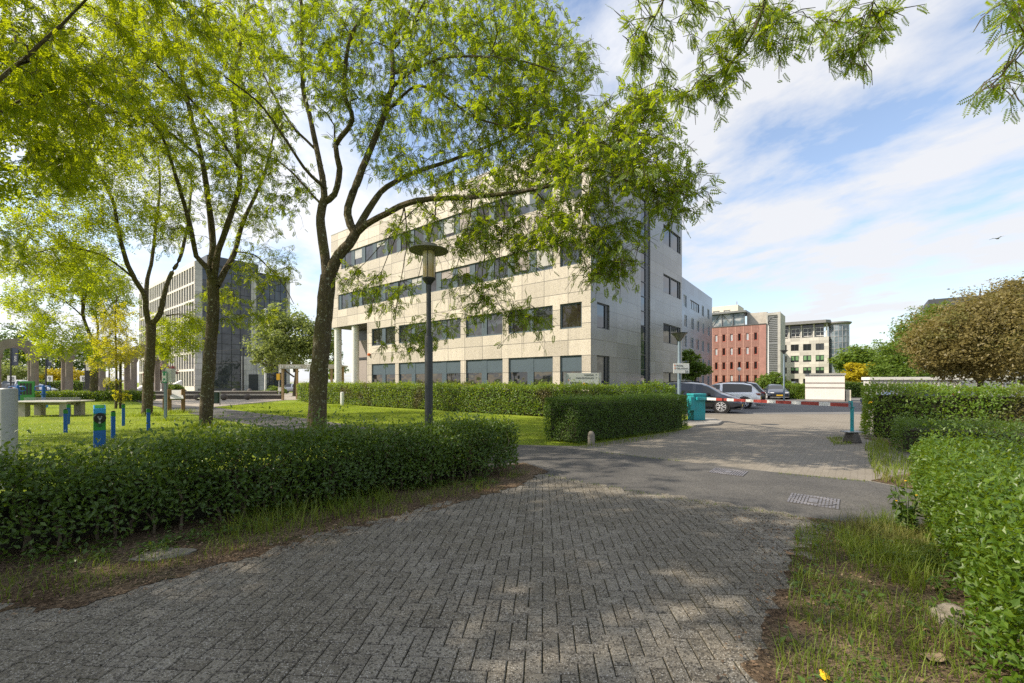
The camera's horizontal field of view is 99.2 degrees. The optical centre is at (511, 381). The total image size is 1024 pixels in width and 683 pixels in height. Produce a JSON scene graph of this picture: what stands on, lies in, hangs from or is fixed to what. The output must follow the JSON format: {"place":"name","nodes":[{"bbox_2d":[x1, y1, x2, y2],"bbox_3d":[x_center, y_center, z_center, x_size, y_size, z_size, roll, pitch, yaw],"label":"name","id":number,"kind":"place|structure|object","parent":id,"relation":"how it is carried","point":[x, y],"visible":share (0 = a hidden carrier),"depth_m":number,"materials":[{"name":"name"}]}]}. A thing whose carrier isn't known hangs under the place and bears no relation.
{"place":"outdoors","nodes":[
{"label":"outdoors","id":0,"kind":"place"},
{"bbox_2d":[140,393,299,406],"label":"plaza","id":1,"kind":"structure","parent":0,"point":[226,402],"depth_m":37.46,"materials":[{"name":"grey concrete"}]},
{"bbox_2d":[10,348,17,387],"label":"banner pole","id":2,"kind":"object","parent":1,"relation":"on","point":[13,358],"visible":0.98,"depth_m":55.98,"materials":[{"name":"black metal"}]},
{"bbox_2d":[1,360,50,381],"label":"shrub","id":3,"kind":"object","parent":1,"relation":"on","point":[19,373],"visible":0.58,"depth_m":69.01,"materials":[{"name":"green plant"}]},
{"bbox_2d":[39,367,84,383],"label":"shrub","id":4,"kind":"object","parent":1,"relation":"on","point":[56,374],"visible":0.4,"depth_m":71.24,"materials":[{"name":"yellow plant"}]},
{"bbox_2d":[39,379,122,391],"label":"hedge","id":5,"kind":"object","parent":1,"relation":"on","point":[77,385],"visible":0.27,"depth_m":62.03,"materials":[{"name":"green plant"}]},
{"bbox_2d":[0,339,168,394],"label":"stone pergola","id":6,"kind":"object","parent":1,"relation":"on","point":[130,378],"visible":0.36,"depth_m":46.71,"materials":[{"name":"grey stone"}]},
{"bbox_2d":[140,394,280,398],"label":"step wall","id":7,"kind":"structure","parent":1,"relation":"on","point":[239,396],"depth_m":42.50,"materials":[{"name":"concrete"}]},
{"bbox_2d":[154,391,278,393],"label":"step wall","id":8,"kind":"structure","parent":1,"relation":"on","point":[229,392],"depth_m":52.00,"materials":[{"name":"stone"}]},
{"bbox_2d":[240,301,342,395],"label":"pale tree","id":9,"kind":"object","parent":1,"relation":"on","point":[292,349],"visible":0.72,"depth_m":50.74,"materials":[{"name":"green plant"}]},
{"bbox_2d":[278,364,347,399],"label":"entrance canopy","id":10,"kind":"object","parent":1,"relation":"on","point":[282,367],"visible":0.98,"depth_m":40.51,"materials":[{"name":"beige concrete"}]},
{"bbox_2d":[0,463,547,612],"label":"soil","id":11,"kind":"structure","parent":0,"point":[175,572],"depth_m":4.45,"materials":[{"name":"brown soil"}]},
{"bbox_2d":[128,548,196,560],"bbox_3d":[-3.412,1.677,4.254,0.584,0.028,0.333,0,0,-22],"label":"manhole cover","id":12,"kind":"object","parent":11,"relation":"on","point":[176,552],"visible":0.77,"depth_m":4.24,"materials":[{"name":"concrete"}]},
{"bbox_2d":[0,394,520,558],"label":"hedge","id":13,"kind":"object","parent":11,"relation":"on","point":[73,506],"visible":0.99,"depth_m":5.26,"materials":[{"name":"green plant"}]},
{"bbox_2d":[0,472,991,682],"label":"weeds","id":14,"kind":"object","parent":11,"relation":"on","point":[840,679],"visible":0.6,"depth_m":4.09,"materials":[{"name":"green plant"}]},
{"bbox_2d":[0,429,1022,682],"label":"verge grass","id":15,"kind":"structure","parent":11,"relation":"on","point":[852,539],"depth_m":3.93,"materials":[{"name":"green plant"}]},
{"bbox_2d":[5,476,785,682],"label":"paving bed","id":16,"kind":"object","parent":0,"point":[528,600],"visible":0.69,"depth_m":3.29,"materials":[{"name":"grey sand"}]},
{"bbox_2d":[0,474,831,682],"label":"brick paving","id":17,"kind":"structure","parent":0,"point":[324,584],"depth_m":3.27,"materials":[{"name":"grey brick"}]},
{"bbox_2d":[0,383,912,492],"bbox_3d":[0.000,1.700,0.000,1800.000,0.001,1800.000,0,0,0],"label":"lawn","id":18,"kind":"structure","parent":0,"point":[185,416],"depth_m":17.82,"materials":[{"name":"green plant"}]},
{"bbox_2d":[0,388,17,488],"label":"info post","id":19,"kind":"object","parent":18,"relation":"on","point":[8,407],"visible":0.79,"depth_m":6.94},
{"bbox_2d":[18,381,34,400],"bbox_3d":[-36.207,0.825,32.504,1.100,1.750,0.090,0,0,-6],"label":"exercise board","id":20,"kind":"object","parent":18,"relation":"on","point":[29,392],"visible":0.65,"depth_m":32.47,"materials":[{"name":"green paint"}]},
{"bbox_2d":[0,323,60,373],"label":"broadleaf tree","id":21,"kind":"object","parent":18,"relation":"on","point":[6,355],"visible":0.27,"depth_m":83.73,"materials":[{"name":"green plant"}]},
{"bbox_2d":[18,397,94,416],"bbox_3d":[-22.980,1.258,21.800,2.740,0.945,1.520,0,0,-3],"label":"table tennis","id":22,"kind":"object","parent":18,"relation":"on","point":[39,404],"visible":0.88,"depth_m":21.71,"materials":[{"name":"concrete"}]},
{"bbox_2d":[0,48,132,219],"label":"honey locust tree","id":23,"kind":"object","parent":18,"relation":"on","point":[7,191],"visible":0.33,"depth_m":14.60,"materials":[{"name":"green plant"}]},
{"bbox_2d":[0,238,142,401],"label":"honey locust tree","id":24,"kind":"object","parent":18,"relation":"on","point":[92,292],"visible":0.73,"depth_m":34.34,"materials":[{"name":"green plant"}]},
{"bbox_2d":[22,335,121,372],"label":"broadleaf tree","id":25,"kind":"object","parent":18,"relation":"on","point":[78,365],"visible":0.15,"depth_m":91.16,"materials":[{"name":"green plant"}]},
{"bbox_2d":[35,388,155,401],"bbox_3d":[-36.905,1.146,37.449,11.594,1.251,1.305,0,0,-4],"label":"hedge","id":26,"kind":"object","parent":18,"relation":"on","point":[105,395],"visible":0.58,"depth_m":37.13,"materials":[{"name":"green plant"}]},
{"bbox_2d":[93,405,105,447],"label":"play panel","id":27,"kind":"structure","parent":18,"relation":"on","point":[99,421],"depth_m":11.30,"materials":[{"name":"blue paint"}]},
{"bbox_2d":[0,101,218,415],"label":"honey locust tree","id":28,"kind":"object","parent":18,"relation":"on","point":[153,343],"visible":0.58,"depth_m":20.01,"materials":[{"name":"green plant"}]},
{"bbox_2d":[82,296,158,408],"bbox_3d":[-24.860,-1.800,27.672,5.573,7.296,3.107,0,0,17],"label":"young tree","id":29,"kind":"object","parent":18,"relation":"on","point":[125,351],"visible":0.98,"depth_m":27.46,"materials":[{"name":"yellow plant"}]},
{"bbox_2d":[0,0,277,285],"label":"honey locust tree","id":30,"kind":"object","parent":18,"relation":"on","point":[14,75],"visible":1,"depth_m":10.02,"materials":[{"name":"green plant"}]},
{"bbox_2d":[2,0,301,425],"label":"honey locust tree","id":31,"kind":"object","parent":18,"relation":"on","point":[214,297],"visible":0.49,"depth_m":15.48,"materials":[{"name":"green plant"}]},
{"bbox_2d":[162,369,175,419],"bbox_3d":[-15.097,0.585,19.198,0.350,2.330,0.339,0,0,-3],"label":"first aid post","id":32,"kind":"object","parent":18,"relation":"on","point":[168,375],"visible":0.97,"depth_m":19.09,"materials":[{"name":"metal"}]},
{"bbox_2d":[167,389,184,411],"bbox_3d":[-18.523,1.075,24.065,0.780,1.350,0.616,0,0,-43],"label":"information lectern","id":33,"kind":"object","parent":18,"relation":"on","point":[175,394],"visible":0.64,"depth_m":23.97,"materials":[{"name":"brown wood"}]},
{"bbox_2d":[139,255,289,390],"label":"dark glass office","id":34,"kind":"structure","parent":18,"relation":"on","point":[188,282],"depth_m":83.74,"materials":[{"name":"glass"},{"name":"stone"},{"name":"metal"}]},
{"bbox_2d":[409,242,448,434],"bbox_3d":[-1.756,-0.608,9.200,0.830,4.615,0.830,0,0,0],"label":"street lamp","id":35,"kind":"object","parent":18,"relation":"on","point":[429,252],"visible":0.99,"depth_m":9.12,"materials":[{"name":"black metal"}]},
{"bbox_2d":[196,0,726,436],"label":"honey locust tree","id":36,"kind":"object","parent":18,"relation":"on","point":[619,158],"visible":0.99,"depth_m":10.46,"materials":[{"name":"green plant"}]},
{"bbox_2d":[296,379,676,415],"bbox_3d":[-5.697,0.762,27.515,31.628,2.002,1.402,0,0,39],"label":"hedge","id":37,"kind":"object","parent":18,"relation":"on","point":[521,399],"visible":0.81,"depth_m":24.23,"materials":[{"name":"green plant"}]},
{"bbox_2d":[331,134,681,391],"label":"office building","id":38,"kind":"structure","parent":18,"relation":"on","point":[630,338],"depth_m":28.46,"materials":[{"name":"beige stone"}]},
{"bbox_2d":[352,247,361,265],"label":"window","id":39,"kind":"structure","parent":38,"relation":"in","point":[357,253],"depth_m":36.54,"materials":[{"name":"white glass"}]},
{"bbox_2d":[362,243,372,262],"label":"window","id":40,"kind":"structure","parent":38,"relation":"in","point":[367,250],"depth_m":35.62,"materials":[{"name":"grey glass"}]},
{"bbox_2d":[373,239,384,259],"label":"window","id":41,"kind":"structure","parent":38,"relation":"in","point":[379,253],"depth_m":34.65,"materials":[{"name":"grey glass"}]},
{"bbox_2d":[372,327,394,345],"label":"window","id":42,"kind":"structure","parent":38,"relation":"in","point":[387,334],"depth_m":34.17,"materials":[{"name":"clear glass"}]},
{"bbox_2d":[372,363,394,387],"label":"window","id":43,"kind":"structure","parent":38,"relation":"in","point":[381,374],"depth_m":34.17,"materials":[{"name":"clear glass"}]},
{"bbox_2d":[408,276,421,296],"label":"window","id":44,"kind":"structure","parent":38,"relation":"in","point":[413,280],"depth_m":31.74,"materials":[{"name":"grey glass"}]},
{"bbox_2d":[399,318,460,343],"bbox_3d":[-5.892,-3.565,30.861,6.596,1.366,0.080,0,0,39],"label":"window","id":45,"kind":"structure","parent":38,"relation":"in","point":[448,324],"depth_m":30.17,"materials":[{"name":"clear glass"}]},
{"bbox_2d":[399,360,460,388],"bbox_3d":[-5.892,0.125,30.861,6.596,3.106,0.080,0,0,39],"label":"window","id":46,"kind":"structure","parent":38,"relation":"in","point":[443,371],"depth_m":30.39,"materials":[{"name":"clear glass"}]},
{"bbox_2d":[437,268,452,290],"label":"window","id":47,"kind":"structure","parent":38,"relation":"in","point":[440,275],"depth_m":29.87,"materials":[{"name":"grey glass"}]},
{"bbox_2d":[439,215,454,239],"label":"window","id":48,"kind":"structure","parent":38,"relation":"in","point":[447,230],"depth_m":29.64,"materials":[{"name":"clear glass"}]},
{"bbox_2d":[453,265,469,287],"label":"window","id":49,"kind":"structure","parent":38,"relation":"in","point":[463,268],"depth_m":28.83,"materials":[{"name":"clear glass"}]},
{"bbox_2d":[470,260,488,282],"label":"window","id":50,"kind":"structure","parent":38,"relation":"in","point":[474,267],"depth_m":27.86,"materials":[{"name":"clear glass"}]},
{"bbox_2d":[467,312,502,337],"bbox_3d":[-1.723,-3.565,27.515,3.126,1.366,0.080,0,0,39],"label":"window","id":51,"kind":"structure","parent":38,"relation":"in","point":[482,330],"depth_m":27.37,"materials":[{"name":"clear glass"}]},
{"bbox_2d":[467,358,502,389],"bbox_3d":[-1.723,0.125,27.515,3.126,3.106,0.080,0,0,39],"label":"window","id":52,"kind":"structure","parent":38,"relation":"in","point":[480,370],"depth_m":27.48,"materials":[{"name":"clear glass"}]},
{"bbox_2d":[489,255,508,280],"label":"window","id":53,"kind":"structure","parent":38,"relation":"in","point":[506,269],"depth_m":26.81,"materials":[{"name":"clear glass"}]},
{"bbox_2d":[490,198,509,221],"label":"window","id":54,"kind":"structure","parent":38,"relation":"in","point":[506,208],"depth_m":26.71,"materials":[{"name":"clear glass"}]},
{"bbox_2d":[510,193,530,216],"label":"window","id":55,"kind":"structure","parent":38,"relation":"in","point":[527,198],"depth_m":25.56,"materials":[{"name":"grey glass"}]},
{"bbox_2d":[509,306,552,333],"bbox_3d":[1.092,-3.565,25.256,3.166,1.366,0.080,0,0,39],"label":"window","id":56,"kind":"structure","parent":38,"relation":"in","point":[548,310],"depth_m":24.97,"materials":[{"name":"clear glass"}]},
{"bbox_2d":[509,356,552,389],"bbox_3d":[1.092,0.125,25.256,3.166,3.106,0.080,0,0,39],"label":"window","id":57,"kind":"structure","parent":38,"relation":"in","point":[526,369],"depth_m":25.18,"materials":[{"name":"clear glass"}]},
{"bbox_2d":[530,248,552,272],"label":"window","id":58,"kind":"structure","parent":38,"relation":"in","point":[544,262],"depth_m":24.78,"materials":[{"name":"white glass"}]},
{"bbox_2d":[561,302,581,328],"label":"window","id":59,"kind":"structure","parent":38,"relation":"in","point":[571,313],"depth_m":23.56,"materials":[{"name":"grey glass"}]},
{"bbox_2d":[561,355,581,390],"bbox_3d":[3.225,0.125,23.544,1.356,3.106,0.080,0,0,39],"label":"window","id":60,"kind":"structure","parent":38,"relation":"in","point":[572,363],"depth_m":23.56,"materials":[{"name":"clear glass"}]},
{"bbox_2d":[561,238,581,266],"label":"window","id":61,"kind":"structure","parent":38,"relation":"in","point":[563,262],"depth_m":23.68,"materials":[{"name":"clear glass"}]},
{"bbox_2d":[597,355,607,390],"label":"window","id":62,"kind":"structure","parent":38,"relation":"in","point":[602,361],"depth_m":24.08,"materials":[{"name":"grey glass"}]},
{"bbox_2d":[597,302,607,329],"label":"window","id":63,"kind":"structure","parent":38,"relation":"in","point":[602,310],"depth_m":23.99,"materials":[{"name":"grey glass"}]},
{"bbox_2d":[641,199,648,391],"bbox_3d":[8.639,-5.100,28.534,0.080,13.596,1.596,0,0,39],"label":"stair window","id":64,"kind":"structure","parent":38,"relation":"in","point":[644,269],"depth_m":28.64,"materials":[{"name":"black glass"}]},
{"bbox_2d":[663,323,679,344],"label":"window","id":65,"kind":"structure","parent":38,"relation":"in","point":[668,338],"depth_m":32.34,"materials":[{"name":"grey glass"}]},
{"bbox_2d":[663,274,679,298],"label":"window","id":66,"kind":"structure","parent":38,"relation":"in","point":[671,287],"depth_m":32.68,"materials":[{"name":"grey glass"}]},
{"bbox_2d":[663,225,679,253],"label":"window","id":67,"kind":"structure","parent":38,"relation":"in","point":[673,242],"depth_m":32.68,"materials":[{"name":"grey glass"}]},
{"bbox_2d":[564,373,600,386],"bbox_3d":[3.326,0.630,20.600,1.750,2.140,0.100,0,0,6],"label":"company board","id":68,"kind":"object","parent":18,"relation":"on","point":[588,377],"visible":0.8,"depth_m":20.58,"materials":[{"name":"silver metal"}]},
{"bbox_2d":[543,389,688,442],"bbox_3d":[3.602,0.977,14.129,6.077,1.433,1.447,0,0,-40],"label":"hedge","id":69,"kind":"object","parent":18,"relation":"on","point":[579,418],"visible":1,"depth_m":12.90,"materials":[{"name":"green plant"}]},
{"bbox_2d":[671,332,687,393],"bbox_3d":[6.481,-0.110,16.900,0.630,3.620,0.630,0,0,0],"label":"park lamp","id":70,"kind":"object","parent":18,"relation":"on","point":[679,336],"visible":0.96,"depth_m":16.84,"materials":[{"name":"grey metal"}]},
{"bbox_2d":[673,363,688,372],"bbox_3d":[6.526,-0.520,16.807,0.610,0.380,0.030,0,0,0],"label":"direction sign","id":71,"kind":"object","parent":70,"relation":"attached to","point":[680,367],"visible":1,"depth_m":16.80,"materials":[{"name":"white plastic"}]},
{"bbox_2d":[682,277,711,384],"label":"metal office","id":72,"kind":"structure","parent":18,"relation":"on","point":[697,314],"depth_m":80.30,"materials":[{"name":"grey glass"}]},
{"bbox_2d":[712,310,784,384],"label":"brick office","id":73,"kind":"structure","parent":18,"relation":"on","point":[737,342],"depth_m":104.07,"materials":[{"name":"red brick"},{"name":"concrete"},{"name":"glass"}]},
{"bbox_2d":[712,301,743,312],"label":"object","id":74,"kind":"structure","parent":73,"relation":"on","point":[736,307],"depth_m":130.29,"materials":[{"name":"concrete"}]},
{"bbox_2d":[605,0,1023,131],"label":"honey locust tree","id":75,"kind":"object","parent":18,"relation":"on","point":[736,39],"visible":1,"depth_m":4.66,"materials":[{"name":"green plant"}]},
{"bbox_2d":[785,319,851,383],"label":"grey office","id":76,"kind":"structure","parent":18,"relation":"on","point":[810,347],"depth_m":127.57,"materials":[{"name":"stone"}]},
{"bbox_2d":[827,344,880,372],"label":"broadleaf tree","id":77,"kind":"object","parent":18,"relation":"on","point":[858,355],"visible":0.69,"depth_m":86.82,"materials":[{"name":"green plant"}]},
{"bbox_2d":[859,377,1023,437],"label":"hedge","id":78,"kind":"object","parent":18,"relation":"on","point":[885,408],"visible":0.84,"depth_m":12.45,"materials":[{"name":"green plant"}]},
{"bbox_2d":[0,0,1023,382],"label":"sky","id":79,"kind":"structure","parent":0,"point":[855,202],"materials":[{"name":"blue"}]},
{"bbox_2d":[135,401,948,523],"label":"path","id":80,"kind":"structure","parent":0,"point":[768,490],"depth_m":7.46,"materials":[{"name":"concrete"}]},
{"bbox_2d":[708,467,748,476],"bbox_3d":[4.048,1.679,8.155,0.584,0.016,0.555,0,0,38],"label":"manhole cover","id":81,"kind":"object","parent":80,"relation":"on","point":[733,472],"visible":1,"depth_m":8.10,"materials":[{"name":"metal"}]},
{"bbox_2d":[786,493,839,509],"bbox_3d":[4.274,1.679,6.182,0.597,0.016,0.620,0,0,38],"label":"manhole cover","id":82,"kind":"object","parent":80,"relation":"on","point":[818,501],"visible":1,"depth_m":6.14,"materials":[{"name":"metal"}]},
{"bbox_2d":[529,414,914,485],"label":"driveway","id":83,"kind":"structure","parent":0,"point":[800,444],"depth_m":11.42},
{"bbox_2d":[683,418,722,426],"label":"kerb island","id":84,"kind":"structure","parent":83,"relation":"on","point":[706,422],"depth_m":17.18,"materials":[{"name":"concrete"}]},
{"bbox_2d":[685,393,710,420],"bbox_3d":[7.784,1.060,18.370,0.840,1.140,0.660,0,0,-8],"label":"barrier cabinet","id":85,"kind":"object","parent":84,"relation":"on","point":[696,405],"visible":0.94,"depth_m":18.16,"materials":[{"name":"teal paint"}]},
{"bbox_2d":[707,398,851,407],"bbox_3d":[8.781,0.660,15.101,0.090,0.180,6.054,0,0,-13],"label":"barrier boom","id":86,"kind":"object","parent":85,"relation":"attached to","point":[848,404],"visible":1,"depth_m":14.18,"materials":[{"name":"red paint"}]},
{"bbox_2d":[840,401,863,442],"bbox_3d":[9.500,1.112,12.180,0.480,1.160,0.384,0,0,-10],"label":"boom rest","id":87,"kind":"object","parent":83,"relation":"on","point":[852,435],"visible":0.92,"depth_m":12.14,"materials":[{"name":"metal"}]},
{"bbox_2d":[682,397,872,413],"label":"parking","id":88,"kind":"structure","parent":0,"point":[768,408],"depth_m":26.66,"materials":[{"name":"grey asphalt"}]},
{"bbox_2d":[682,348,712,382],"bbox_3d":[16.815,-0.673,40.071,3.003,4.864,2.081,0,0,0],"label":"tree","id":89,"kind":"object","parent":88,"relation":"on","point":[695,366],"visible":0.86,"depth_m":39.69,"materials":[{"name":"green plant"}]},
{"bbox_2d":[656,381,742,413],"bbox_3d":[10.516,0.852,24.848,4.650,1.788,2.200,0,0,31],"label":"parked car","id":90,"kind":"object","parent":88,"relation":"on","point":[723,407],"visible":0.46,"depth_m":23.70,"materials":[{"name":"grey paint"}]},
{"bbox_2d":[711,382,760,408],"bbox_3d":[13.990,0.872,29.003,4.500,1.748,2.200,0,0,31],"label":"parked car","id":91,"kind":"object","parent":88,"relation":"on","point":[744,390],"visible":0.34,"depth_m":27.67,"materials":[{"name":"white paint"}]},
{"bbox_2d":[754,371,791,397],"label":"shrub","id":92,"kind":"object","parent":88,"relation":"on","point":[763,381],"visible":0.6,"depth_m":46.65,"materials":[{"name":"green plant"}]},
{"bbox_2d":[763,384,789,398],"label":"parked car","id":93,"kind":"object","parent":88,"relation":"on","point":[773,390],"visible":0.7,"depth_m":42.08,"materials":[{"name":"blue paint"}]},
{"bbox_2d":[780,382,804,398],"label":"hedge","id":94,"kind":"object","parent":88,"relation":"on","point":[798,392],"visible":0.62,"depth_m":42.46,"materials":[{"name":"green plant"}]},
{"bbox_2d":[804,373,850,400],"bbox_3d":[28.255,0.470,39.146,3.330,2.460,2.180,0,0,33],"label":"utility kiosk","id":95,"kind":"object","parent":88,"relation":"on","point":[824,386],"visible":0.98,"depth_m":38.33,"materials":[{"name":"white metal"}]},
{"bbox_2d":[841,362,867,381],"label":"blossom bush","id":96,"kind":"object","parent":88,"relation":"on","point":[854,372],"visible":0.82,"depth_m":59.62,"materials":[{"name":"yellow plant"}]},
{"bbox_2d":[845,380,863,397],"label":"hedge","id":97,"kind":"object","parent":88,"relation":"on","point":[855,389],"visible":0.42,"depth_m":46.02,"materials":[{"name":"green plant"}]},
{"bbox_2d":[864,300,953,376],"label":"broadleaf tree","id":98,"kind":"object","parent":88,"relation":"on","point":[891,365],"visible":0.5,"depth_m":45.00,"materials":[{"name":"green plant"}]},
{"bbox_2d":[861,377,963,394],"bbox_3d":[34.463,0.640,37.678,6.620,2.120,1.440,0,0,16],"label":"garage row","id":99,"kind":"object","parent":88,"relation":"on","point":[899,379],"visible":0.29,"depth_m":37.19,"materials":[{"name":"white paint"}]},
{"bbox_2d":[889,271,1023,395],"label":"copper tree","id":100,"kind":"object","parent":88,"relation":"on","point":[980,337],"visible":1,"depth_m":26.01,"materials":[{"name":"brown plant"}]},
{"bbox_2d":[962,379,1023,396],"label":"grey fence","id":101,"kind":"object","parent":88,"relation":"on","point":[974,381],"visible":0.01,"depth_m":36.62,"materials":[{"name":"concrete"}]},
{"bbox_2d":[740,516,1023,682],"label":"soil","id":102,"kind":"structure","parent":0,"point":[791,623],"depth_m":2.94,"materials":[{"name":"brown soil"}]},
{"bbox_2d":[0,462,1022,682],"bbox_3d":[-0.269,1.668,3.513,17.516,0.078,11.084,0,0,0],"label":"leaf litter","id":103,"kind":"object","parent":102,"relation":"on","point":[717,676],"visible":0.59,"depth_m":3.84,"materials":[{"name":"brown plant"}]},
{"bbox_2d":[887,477,927,534],"bbox_3d":[4.310,1.378,4.736,0.328,0.662,0.424,0,0,0],"label":"flowering weed","id":104,"kind":"object","parent":102,"relation":"on","point":[904,513],"visible":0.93,"depth_m":4.75,"materials":[{"name":"green plant"}]},
{"bbox_2d":[929,603,969,628],"bbox_3d":[3.085,1.631,3.062,0.218,0.124,0.212,0,0,33],"label":"rock","id":105,"kind":"object","parent":102,"relation":"on","point":[945,608],"visible":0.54,"depth_m":3.04,"materials":[{"name":"stone"}]},
{"bbox_2d":[903,412,1023,682],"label":"hedge","id":106,"kind":"object","parent":102,"relation":"on","point":[975,496],"visible":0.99,"depth_m":3.16,"materials":[{"name":"green plant"}]},
{"bbox_2d":[866,438,1008,487],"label":"soil","id":107,"kind":"structure","parent":0,"point":[888,481],"depth_m":7.52,"materials":[{"name":"brown soil"}]},
{"bbox_2d":[888,409,1023,452],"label":"hedge","id":108,"kind":"object","parent":107,"relation":"on","point":[910,435],"visible":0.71,"depth_m":10.14,"materials":[{"name":"green plant"}]},
{"bbox_2d":[923,295,1023,379],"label":"dark roofed building","id":109,"kind":"structure","parent":0,"point":[931,301],"depth_m":68.87,"materials":[{"name":"metal"}]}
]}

